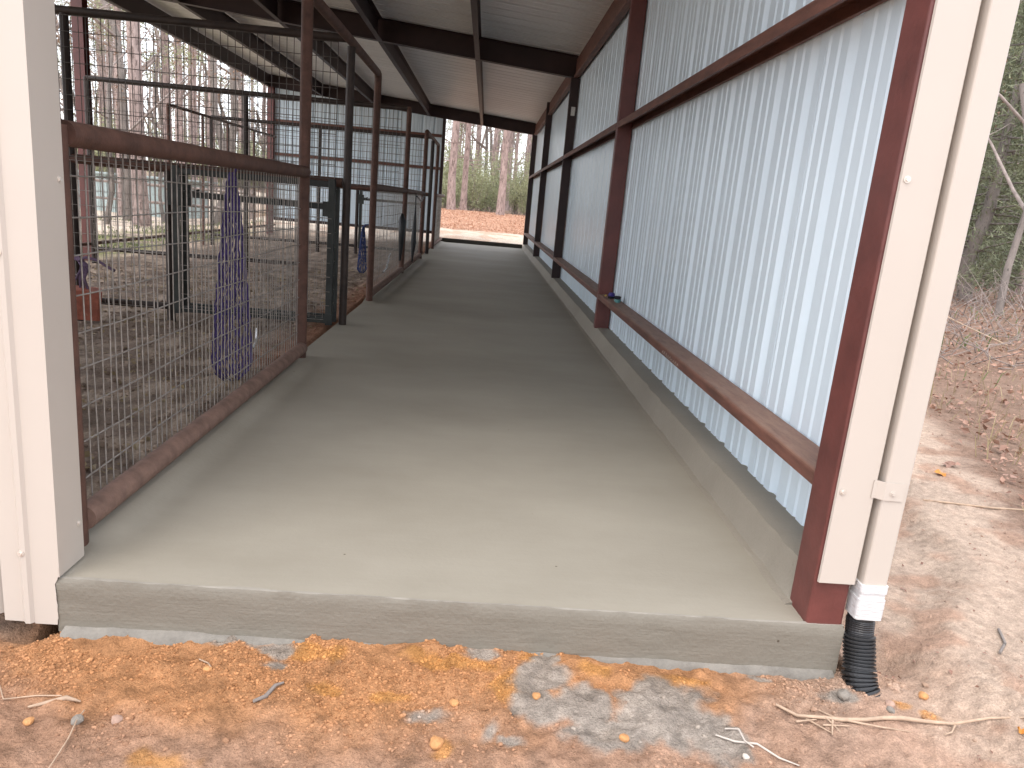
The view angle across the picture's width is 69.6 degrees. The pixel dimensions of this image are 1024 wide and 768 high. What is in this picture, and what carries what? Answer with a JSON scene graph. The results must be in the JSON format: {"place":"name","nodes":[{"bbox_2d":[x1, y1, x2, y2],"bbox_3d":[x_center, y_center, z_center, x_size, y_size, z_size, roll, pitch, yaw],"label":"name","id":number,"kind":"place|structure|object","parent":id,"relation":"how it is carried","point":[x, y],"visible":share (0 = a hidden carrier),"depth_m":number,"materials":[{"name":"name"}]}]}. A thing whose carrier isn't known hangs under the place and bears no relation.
{"place":"outdoors","nodes":[
{"label":"outdoors","id":0,"kind":"place"},
{"bbox_2d":[81,218,261,251],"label":"paddock grass","id":1,"kind":"structure","parent":0,"point":[114,245],"depth_m":23.19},
{"bbox_2d":[54,0,526,182],"label":"sky","id":2,"kind":"structure","parent":0,"point":[143,29],"materials":[{"name":"white"}]},
{"bbox_2d":[62,241,802,620],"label":"concrete floor","id":3,"kind":"structure","parent":0,"point":[452,421],"depth_m":4.00,"materials":[{"name":"concrete"}]},
{"bbox_2d":[61,119,310,546],"bbox_3d":[-1.761,-0.543,4.633,0.105,1.765,3.790,4,14,-3],"label":"fence panel","id":4,"kind":"object","parent":3,"relation":"on","point":[103,502],"visible":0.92,"depth_m":3.74,"materials":[{"name":"metal"}]},
{"bbox_2d":[211,169,252,380],"bbox_3d":[-1.939,-0.754,5.107,0.256,1.483,0.450,4,14,-3],"label":"hay net","id":5,"kind":"object","parent":4,"relation":"hanging from","point":[235,268],"visible":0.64,"depth_m":5.05,"materials":[{"name":"fabric"}]},
{"bbox_2d":[295,0,381,357],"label":"gateway","id":6,"kind":"object","parent":3,"relation":"on","point":[325,11],"visible":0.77,"depth_m":7.46,"materials":[{"name":"metal"}]},
{"bbox_2d":[373,107,411,295],"bbox_3d":[-1.953,-3.110,12.010,0.102,3.130,4.006,4,14,-3],"label":"fence panel","id":7,"kind":"object","parent":3,"relation":"on","point":[384,282],"visible":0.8,"depth_m":12.65,"materials":[{"name":"metal"}]},
{"bbox_2d":[398,213,405,260],"bbox_3d":[-1.982,-2.629,13.196,0.129,0.838,0.128,10,14,18],"label":"halter","id":8,"kind":"object","parent":7,"relation":"hanging from","point":[401,226],"visible":1,"depth_m":13.14,"materials":[{"name":"black plastic"}]},
{"bbox_2d":[404,189,424,269],"bbox_3d":[-2.142,-3.412,16.032,0.102,1.574,3.950,4,14,-3],"label":"fence panel","id":9,"kind":"object","parent":3,"relation":"on","point":[408,263],"visible":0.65,"depth_m":15.86,"materials":[{"name":"metal"}]},
{"bbox_2d":[411,193,416,261],"bbox_3d":[-2.058,-3.290,15.577,0.112,1.443,0.157,9,14,17],"label":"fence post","id":10,"kind":"object","parent":9,"relation":"hanging from","point":[413,240],"visible":1,"depth_m":15.56,"materials":[{"name":"brown metal"}]},
{"bbox_2d":[418,129,439,258],"bbox_3d":[-2.221,-5.050,19.918,0.096,3.118,4.376,4,14,-3],"label":"gateway","id":11,"kind":"object","parent":3,"relation":"on","point":[428,134],"visible":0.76,"depth_m":19.74,"materials":[{"name":"metal"}]},
{"bbox_2d":[434,194,444,245],"bbox_3d":[-2.419,-5.435,24.222,0.102,1.589,4.170,4,14,-3],"label":"fence panel","id":12,"kind":"object","parent":3,"relation":"on","point":[437,229],"visible":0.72,"depth_m":24.69,"materials":[{"name":"metal"}]},
{"bbox_2d":[58,576,843,625],"bbox_3d":[-0.195,0.839,2.842,3.030,0.005,0.023,4,14,-3],"label":"concrete floor arris","id":13,"kind":"object","parent":3,"relation":"on","point":[221,587],"visible":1,"depth_m":2.82,"materials":[{"name":"concrete"}]},
{"bbox_2d":[441,238,521,247],"bbox_3d":[-1.128,-5.108,26.690,3.020,0.145,0.050,4,14,-3],"label":"threshold board","id":14,"kind":"object","parent":3,"relation":"on","point":[475,242],"visible":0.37,"depth_m":26.67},
{"bbox_2d":[521,245,803,603],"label":"kerb","id":15,"kind":"structure","parent":3,"relation":"on","point":[764,525],"depth_m":4.42,"materials":[{"name":"concrete"}]},
{"bbox_2d":[0,171,1023,767],"bbox_3d":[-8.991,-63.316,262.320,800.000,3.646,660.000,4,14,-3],"label":"ground","id":16,"kind":"structure","parent":0,"point":[922,621],"depth_m":2.75,"materials":[{"name":"soil"}]},
{"bbox_2d":[0,686,61,699],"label":"root","id":17,"kind":"object","parent":16,"relation":"on","point":[24,696],"visible":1,"depth_m":2.43,"materials":[{"name":"brown wood"}]},
{"bbox_2d":[28,695,80,707],"bbox_3d":[-1.505,1.044,2.424,0.150,0.031,0.016,-1,15,-24],"label":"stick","id":18,"kind":"object","parent":16,"relation":"on","point":[67,697],"visible":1,"depth_m":2.42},
{"bbox_2d":[48,710,84,767],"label":"grass stem","id":19,"kind":"object","parent":16,"relation":"on","point":[65,741],"visible":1,"depth_m":2.25,"materials":[{"name":"beige plant"}]},
{"bbox_2d":[71,714,83,724],"bbox_3d":[-1.380,1.067,2.338,0.038,0.031,0.038,-5,17,-35],"label":"stone","id":20,"kind":"object","parent":16,"relation":"on","point":[79,718],"visible":0.98,"depth_m":2.33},
{"bbox_2d":[57,0,110,94],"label":"bare tree","id":21,"kind":"object","parent":16,"relation":"on","point":[60,83],"visible":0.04,"depth_m":44.98,"materials":[{"name":"grey plant"}]},
{"bbox_2d":[76,285,101,320],"bbox_3d":[-4.688,-0.889,8.092,0.300,0.320,0.280,3,15,-32],"label":"salt block","id":22,"kind":"object","parent":16,"relation":"on","point":[95,304],"depth_m":8.00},
{"bbox_2d":[74,113,115,171],"bbox_3d":[-22.597,-12.557,39.785,2.468,4.294,2.968,17,18,41],"label":"shrub","id":23,"kind":"object","parent":16,"relation":"on","point":[96,154],"visible":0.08,"depth_m":39.65,"materials":[{"name":"green plant"}]},
{"bbox_2d":[56,0,139,36],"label":"bare tree","id":24,"kind":"object","parent":16,"relation":"on","point":[105,26],"visible":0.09,"depth_m":25.25,"materials":[{"name":"grey plant"}]},
{"bbox_2d":[89,5,113,128],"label":"pine tree","id":25,"kind":"object","parent":16,"relation":"on","point":[107,56],"visible":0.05,"depth_m":55.56,"materials":[{"name":"brown plant"}]},
{"bbox_2d":[97,1,106,126],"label":"pine tree","id":26,"kind":"object","parent":16,"relation":"on","point":[104,73],"visible":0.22,"depth_m":52.40,"materials":[{"name":"brown plant"}]},
{"bbox_2d":[87,0,126,170],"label":"pine tree","id":27,"kind":"object","parent":16,"relation":"on","point":[98,47],"visible":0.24,"depth_m":47.48,"materials":[{"name":"brown plant"}]},
{"bbox_2d":[92,2,127,215],"bbox_3d":[-16.084,-16.957,28.295,5.510,20.983,6.262,14,16,33],"label":"pine tree","id":28,"kind":"object","parent":16,"relation":"on","point":[117,154],"visible":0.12,"depth_m":30.27,"materials":[{"name":"brown plant"}]},
{"bbox_2d":[105,6,116,124],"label":"pine tree","id":29,"kind":"object","parent":16,"relation":"on","point":[114,68],"visible":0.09,"depth_m":42.98,"materials":[{"name":"brown plant"}]},
{"bbox_2d":[90,2,141,122],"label":"pine tree","id":30,"kind":"object","parent":16,"relation":"on","point":[113,91],"visible":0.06,"depth_m":62.30,"materials":[{"name":"brown plant"}]},
{"bbox_2d":[111,715,122,724],"bbox_3d":[-1.272,1.080,2.371,0.035,0.025,0.036,2,14,-12],"label":"stone","id":31,"kind":"object","parent":16,"relation":"on","point":[116,719],"visible":1,"depth_m":2.36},
{"bbox_2d":[89,30,150,125],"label":"bare tree","id":32,"kind":"object","parent":16,"relation":"on","point":[93,85],"visible":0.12,"depth_m":66.97,"materials":[{"name":"brown plant"}]},
{"bbox_2d":[57,0,204,220],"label":"bare tree","id":33,"kind":"object","parent":16,"relation":"on","point":[121,71],"visible":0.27,"depth_m":28.28,"materials":[{"name":"grey plant"}]},
{"bbox_2d":[126,21,150,226],"bbox_3d":[-12.119,-18.115,23.110,5.558,26.358,6.305,2,14,-14],"label":"pine tree","id":34,"kind":"object","parent":16,"relation":"on","point":[137,75],"visible":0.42,"depth_m":25.20,"materials":[{"name":"brown plant"}]},
{"bbox_2d":[89,43,204,134],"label":"bare tree","id":35,"kind":"object","parent":16,"relation":"on","point":[144,90],"visible":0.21,"depth_m":45.98,"materials":[{"name":"grey plant"}]},
{"bbox_2d":[78,170,217,218],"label":"shed","id":36,"kind":"structure","parent":16,"relation":"on","point":[152,196],"depth_m":32.74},
{"bbox_2d":[56,20,241,223],"bbox_3d":[-14.357,-10.305,26.019,8.806,9.534,10.719,-3,16,-31],"label":"bare tree","id":37,"kind":"object","parent":16,"relation":"on","point":[112,64],"visible":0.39,"depth_m":25.14,"materials":[{"name":"grey plant"}]},
{"bbox_2d":[56,1,245,220],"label":"bare tree","id":38,"kind":"object","parent":16,"relation":"on","point":[155,130],"visible":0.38,"depth_m":28.42,"materials":[{"name":"grey plant"}]},
{"bbox_2d":[55,0,261,191],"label":"bare tree","id":39,"kind":"object","parent":16,"relation":"on","point":[239,82],"visible":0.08,"depth_m":42.95,"materials":[{"name":"grey plant"}]},
{"bbox_2d":[145,116,174,176],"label":"shrub","id":40,"kind":"object","parent":16,"relation":"on","point":[157,173],"visible":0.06,"depth_m":47.62,"materials":[{"name":"green plant"}]},
{"bbox_2d":[144,31,188,177],"bbox_3d":[-14.305,-19.881,30.555,5.100,25.862,6.821,4,14,-6],"label":"pine tree","id":41,"kind":"object","parent":16,"relation":"on","point":[165,77],"visible":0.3,"depth_m":32.30,"materials":[{"name":"brown plant"}]},
{"bbox_2d":[153,37,184,176],"bbox_3d":[-16.515,-21.759,35.932,5.413,25.394,5.052,5,14,-1],"label":"pine tree","id":42,"kind":"object","parent":16,"relation":"on","point":[180,77],"visible":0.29,"depth_m":37.84,"materials":[{"name":"brown plant"}]},
{"bbox_2d":[96,179,252,218],"bbox_3d":[-22.529,-7.651,28.265,25.060,1.800,0.120,4,14,-3],"label":"paddock fence","id":43,"kind":"object","parent":16,"relation":"on","point":[193,205],"visible":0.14,"depth_m":28.65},
{"bbox_2d":[81,103,275,245],"bbox_3d":[-7.890,-3.993,14.103,0.076,3.467,24.000,4,14,-3],"label":"fence","id":44,"kind":"object","parent":16,"relation":"on","point":[168,138],"visible":0.32,"depth_m":18.92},
{"bbox_2d":[100,27,256,136],"bbox_3d":[-16.029,-15.340,36.681,9.492,11.860,8.163,4,14,-6],"label":"bare tree","id":45,"kind":"object","parent":16,"relation":"on","point":[157,99],"visible":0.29,"depth_m":38.38,"materials":[{"name":"grey plant"}]},
{"bbox_2d":[142,27,229,126],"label":"bare tree","id":46,"kind":"object","parent":16,"relation":"on","point":[220,86],"visible":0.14,"depth_m":50.82,"materials":[{"name":"grey plant"}]},
{"bbox_2d":[185,45,191,179],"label":"pine tree","id":47,"kind":"object","parent":16,"relation":"on","point":[189,124],"visible":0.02,"depth_m":64.65,"materials":[{"name":"brown plant"}]},
{"bbox_2d":[172,47,208,179],"bbox_3d":[-14.732,-18.125,32.883,5.510,20.983,6.262,6,14,4],"label":"pine tree","id":48,"kind":"object","parent":16,"relation":"on","point":[194,124],"visible":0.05,"depth_m":34.76,"materials":[{"name":"brown plant"}]},
{"bbox_2d":[54,5,345,322],"bbox_3d":[-4.769,-2.225,8.014,5.795,3.475,0.119,4,14,-3],"label":"cross fence","id":49,"kind":"object","parent":16,"relation":"on","point":[64,13],"visible":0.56,"depth_m":7.81,"materials":[{"name":"metal"}]},
{"bbox_2d":[74,254,115,288],"bbox_3d":[-4.630,-1.160,8.043,0.595,0.464,0.170,8,14,13],"label":"rope","id":50,"kind":"object","parent":49,"relation":"attached to","point":[85,266],"visible":0.56,"depth_m":8.03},
{"bbox_2d":[167,165,335,324],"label":"pen gate","id":51,"kind":"structure","parent":49,"relation":"attached to","point":[328,208],"depth_m":8.07,"materials":[{"name":"metal"}]},
{"bbox_2d":[197,55,217,188],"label":"pine tree","id":52,"kind":"object","parent":16,"relation":"on","point":[210,114],"visible":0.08,"depth_m":41.61,"materials":[{"name":"brown plant"}]},
{"bbox_2d":[214,67,238,222],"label":"bare tree","id":53,"kind":"object","parent":16,"relation":"on","point":[232,86],"visible":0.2,"depth_m":29.70,"materials":[{"name":"brown plant"}]},
{"bbox_2d":[210,56,242,218],"bbox_3d":[-15.322,-15.394,33.431,14.216,15.531,10.031,2,14,-13],"label":"bare tree","id":54,"kind":"object","parent":16,"relation":"on","point":[216,111],"visible":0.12,"depth_m":32.47,"materials":[{"name":"brown plant"}]},
{"bbox_2d":[78,263,378,497],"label":"pen clods","id":55,"kind":"object","parent":16,"relation":"on","point":[101,444],"visible":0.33,"depth_m":6.78,"materials":[{"name":"soil"}]},
{"bbox_2d":[197,72,266,185],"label":"bare tree","id":56,"kind":"object","parent":16,"relation":"on","point":[264,145],"visible":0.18,"depth_m":45.14,"materials":[{"name":"grey plant"}]},
{"bbox_2d":[79,263,388,472],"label":"hay scraps","id":57,"kind":"object","parent":16,"relation":"on","point":[87,453],"visible":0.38,"depth_m":7.16,"materials":[{"name":"brown plant"}]},
{"bbox_2d":[238,72,243,185],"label":"pine tree","id":58,"kind":"object","parent":16,"relation":"on","point":[240,130],"visible":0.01,"depth_m":65.35,"materials":[{"name":"brown plant"}]},
{"bbox_2d":[83,75,406,271],"bbox_3d":[-4.963,-3.665,13.783,5.795,3.436,0.119,4,14,-3],"label":"cross fence","id":59,"kind":"object","parent":16,"relation":"on","point":[368,105],"visible":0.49,"depth_m":13.51,"materials":[{"name":"metal"}]},
{"bbox_2d":[357,224,368,273],"bbox_3d":[-2.813,-2.564,13.954,0.208,0.934,0.311,4,14,-3],"label":"hay net","id":60,"kind":"object","parent":59,"relation":"hanging from","point":[363,237],"visible":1,"depth_m":13.90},
{"bbox_2d":[261,85,266,152],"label":"pine tree","id":61,"kind":"object","parent":16,"relation":"on","point":[262,102],"visible":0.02,"depth_m":70.64,"materials":[{"name":"brown plant"}]},
{"bbox_2d":[253,681,283,702],"bbox_3d":[-0.844,1.069,2.554,0.023,0.023,0.127,12,15,28],"label":"stick","id":62,"kind":"object","parent":16,"relation":"on","point":[269,692],"visible":1,"depth_m":2.55,"materials":[{"name":"wood"}]},
{"bbox_2d":[58,27,531,204],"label":"undergrowth","id":63,"kind":"object","parent":16,"relation":"on","point":[266,126],"visible":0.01,"depth_m":67.16,"materials":[{"name":"green plant"}]},
{"bbox_2d":[58,16,537,208],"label":"wood","id":64,"kind":"object","parent":16,"relation":"on","point":[252,113],"visible":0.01,"depth_m":81.72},
{"bbox_2d":[209,115,430,253],"bbox_3d":[-5.168,-5.127,19.785,5.795,3.465,0.119,4,14,-3],"label":"cross fence","id":65,"kind":"object","parent":16,"relation":"on","point":[318,220],"visible":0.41,"depth_m":19.56,"materials":[{"name":"metal"}]},
{"bbox_2d":[358,190,425,252],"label":"pen gate","id":66,"kind":"structure","parent":16,"relation":"on","point":[361,198],"depth_m":19.79,"materials":[{"name":"metal"}]},
{"bbox_2d":[429,735,443,749],"bbox_3d":[-0.244,1.163,2.384,0.045,0.032,0.047,6,14,5],"label":"stone","id":67,"kind":"object","parent":16,"relation":"on","point":[436,742],"visible":1,"depth_m":2.37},
{"bbox_2d":[60,626,833,680],"bbox_3d":[-0.209,1.081,2.859,2.990,0.109,0.063,4,14,-3],"label":"footing","id":68,"kind":"object","parent":16,"relation":"on","point":[161,637],"visible":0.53,"depth_m":2.83,"materials":[{"name":"concrete"}]},
{"bbox_2d":[55,578,843,673],"bbox_3d":[-0.203,0.946,2.856,3.030,0.221,0.014,4,14,-3],"label":"concrete floor edge","id":69,"kind":"object","parent":16,"relation":"on","point":[254,613],"visible":0.94,"depth_m":2.85,"materials":[{"name":"concrete"}]},
{"bbox_2d":[441,175,459,207],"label":"shrub","id":70,"kind":"object","parent":16,"relation":"on","point":[444,200],"visible":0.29,"depth_m":48.90,"materials":[{"name":"green plant"}]},
{"bbox_2d":[444,121,459,209],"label":"pine tree","id":71,"kind":"object","parent":16,"relation":"on","point":[451,196],"visible":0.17,"depth_m":42.96,"materials":[{"name":"brown plant"}]},
{"bbox_2d":[443,136,477,207],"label":"shrub","id":72,"kind":"object","parent":16,"relation":"on","point":[447,167],"visible":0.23,"depth_m":52.90,"materials":[{"name":"green plant"}]},
{"bbox_2d":[445,120,478,208],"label":"bare tree","id":73,"kind":"object","parent":16,"relation":"on","point":[471,162],"visible":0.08,"depth_m":57.43,"materials":[{"name":"grey plant"}]},
{"bbox_2d":[457,122,483,209],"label":"pine tree","id":74,"kind":"object","parent":16,"relation":"on","point":[463,202],"visible":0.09,"depth_m":44.46,"materials":[{"name":"brown plant"}]},
{"bbox_2d":[446,120,502,198],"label":"bare tree","id":75,"kind":"object","parent":16,"relation":"on","point":[485,147],"depth_m":62.17,"materials":[{"name":"grey plant"}]},
{"bbox_2d":[456,159,493,210],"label":"shrub","id":76,"kind":"object","parent":16,"relation":"on","point":[472,200],"visible":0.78,"depth_m":46.94,"materials":[{"name":"green plant"}]},
{"bbox_2d":[440,208,524,234],"bbox_3d":[-1.862,-8.509,38.032,13.083,0.735,14.075,4,14,-3],"label":"pine straw","id":77,"kind":"object","parent":16,"relation":"on","point":[487,229],"visible":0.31,"depth_m":37.29,"materials":[{"name":"plant"}]},
{"bbox_2d":[458,171,509,211],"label":"shrub","id":78,"kind":"object","parent":16,"relation":"on","point":[487,201],"visible":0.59,"depth_m":49.13,"materials":[{"name":"green plant"}]},
{"bbox_2d":[446,125,526,163],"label":"bare tree","id":79,"kind":"object","parent":16,"relation":"on","point":[521,140],"visible":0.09,"depth_m":90.30,"materials":[{"name":"grey plant"}]},
{"bbox_2d":[470,149,512,211],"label":"shrub","id":80,"kind":"object","parent":16,"relation":"on","point":[493,171],"visible":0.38,"depth_m":50.74,"materials":[{"name":"green plant"}]},
{"bbox_2d":[481,129,509,215],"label":"pine tree","id":81,"kind":"object","parent":16,"relation":"on","point":[500,206],"visible":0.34,"depth_m":42.23,"materials":[{"name":"brown plant"}]},
{"bbox_2d":[477,128,513,210],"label":"pine tree","id":82,"kind":"object","parent":16,"relation":"on","point":[495,142],"visible":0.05,"depth_m":53.28,"materials":[{"name":"brown plant"}]},
{"bbox_2d":[0,631,1010,767],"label":"soil crumbs","id":83,"kind":"object","parent":16,"relation":"on","point":[225,648],"visible":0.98,"depth_m":2.62,"materials":[{"name":"soil"}]},
{"bbox_2d":[505,131,513,210],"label":"pine tree","id":84,"kind":"object","parent":16,"relation":"on","point":[509,171],"visible":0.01,"depth_m":63.86,"materials":[{"name":"brown plant"}]},
{"bbox_2d":[0,0,1019,624],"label":"shed","id":85,"kind":"structure","parent":16,"relation":"on","point":[754,214],"depth_m":3.79,"materials":[{"name":"beige paint"}]},
{"bbox_2d":[841,612,881,696],"bbox_3d":[1.382,1.086,2.895,0.149,0.378,0.237,4,14,-3],"label":"drain hose","id":86,"kind":"object","parent":85,"relation":"attached to","point":[859,652],"visible":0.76,"depth_m":2.87,"materials":[{"name":"black plastic"}]},
{"bbox_2d":[510,132,522,212],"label":"pine tree","id":87,"kind":"object","parent":16,"relation":"on","point":[516,148],"visible":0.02,"depth_m":55.40,"materials":[{"name":"brown plant"}]},
{"bbox_2d":[506,151,533,214],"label":"shrub","id":88,"kind":"object","parent":16,"relation":"on","point":[515,207],"visible":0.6,"depth_m":48.15,"materials":[{"name":"green plant"}]},
{"bbox_2d":[510,170,532,214],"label":"shrub","id":89,"kind":"object","parent":16,"relation":"on","point":[522,203],"visible":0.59,"depth_m":47.29,"materials":[{"name":"green plant"}]},
{"bbox_2d":[521,134,530,178],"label":"pine tree","id":90,"kind":"object","parent":16,"relation":"on","point":[528,148],"visible":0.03,"depth_m":59.07,"materials":[{"name":"brown plant"}]},
{"bbox_2d":[715,728,799,765],"bbox_3d":[0.838,1.228,2.509,0.276,0.033,0.050,12,15,27],"label":"twig","id":91,"kind":"object","parent":16,"relation":"on","point":[753,743],"visible":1,"depth_m":2.52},
{"bbox_2d":[837,689,850,700],"bbox_3d":[1.266,1.185,2.812,0.050,0.040,0.047,0,15,-20],"label":"stone","id":92,"kind":"object","parent":16,"relation":"on","point":[843,694],"visible":1,"depth_m":2.80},
{"bbox_2d":[775,703,1023,734],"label":"fallen branch","id":93,"kind":"object","parent":16,"relation":"on","point":[857,720],"visible":1,"depth_m":2.67,"materials":[{"name":"brown wood"}]},
{"bbox_2d":[875,423,1023,760],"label":"debris","id":94,"kind":"object","parent":16,"relation":"on","point":[950,671],"visible":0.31,"depth_m":3.86,"materials":[{"name":"brown plant"}]},
{"bbox_2d":[923,499,1022,510],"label":"stick","id":95,"kind":"object","parent":16,"relation":"on","point":[980,506],"visible":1,"depth_m":4.69,"materials":[{"name":"brown wood"}]},
{"bbox_2d":[927,289,1023,510],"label":"dry grass","id":96,"kind":"structure","parent":16,"relation":"on","point":[989,442],"depth_m":7.22,"materials":[{"name":"plant"}]},
{"bbox_2d":[930,275,1023,506],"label":"leaf litter","id":97,"kind":"object","parent":16,"relation":"on","point":[985,427],"visible":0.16,"depth_m":7.93,"materials":[{"name":"brown plant"}]},
{"bbox_2d":[948,317,1007,345],"bbox_3d":[7.338,-0.977,11.892,0.206,0.326,2.237,4,14,-3],"label":"vine","id":98,"kind":"object","parent":97,"relation":"on","point":[977,331],"visible":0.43,"depth_m":11.66,"materials":[{"name":"brown wood"}]},
{"bbox_2d":[935,293,1020,405],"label":"undergrowth","id":99,"kind":"object","parent":16,"relation":"on","point":[977,339],"visible":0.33,"depth_m":10.98,"materials":[{"name":"brown plant"}]},
{"bbox_2d":[939,255,1023,369],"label":"brushwood","id":100,"kind":"object","parent":16,"relation":"on","point":[969,299],"visible":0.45,"depth_m":12.20,"materials":[{"name":"plant"}]},
{"bbox_2d":[955,0,1023,301],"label":"cedar tree","id":101,"kind":"object","parent":16,"relation":"on","point":[975,242],"visible":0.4,"depth_m":16.53,"materials":[{"name":"green plant"}]},
{"bbox_2d":[963,27,1023,291],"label":"cedar tree","id":102,"kind":"object","parent":16,"relation":"on","point":[1018,178],"visible":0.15,"depth_m":20.84,"materials":[{"name":"green plant"}]},
{"bbox_2d":[966,22,1023,270],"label":"cedar tree","id":103,"kind":"object","parent":16,"relation":"on","point":[994,141],"visible":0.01,"depth_m":24.54,"materials":[{"name":"green plant"}]},
{"bbox_2d":[997,628,1006,653],"bbox_3d":[2.080,1.094,3.126,0.032,0.018,0.219,13,16,30],"label":"stick","id":104,"kind":"object","parent":16,"relation":"on","point":[1003,640],"visible":1,"depth_m":3.13,"materials":[{"name":"wood"}]},
{"bbox_2d":[984,2,1023,279],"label":"bare tree","id":105,"kind":"object","parent":16,"relation":"on","point":[1011,173],"visible":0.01,"depth_m":23.45,"materials":[{"name":"grey plant"}]},
{"bbox_2d":[988,59,1023,315],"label":"bare tree","id":106,"kind":"object","parent":16,"relation":"on","point":[1012,255],"visible":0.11,"depth_m":14.56,"materials":[{"name":"brown plant"}]},
{"bbox_2d":[1014,163,1023,294],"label":"pine tree","id":107,"kind":"object","parent":16,"relation":"on","point":[1019,287],"visible":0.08,"depth_m":19.53,"materials":[{"name":"green plant"}]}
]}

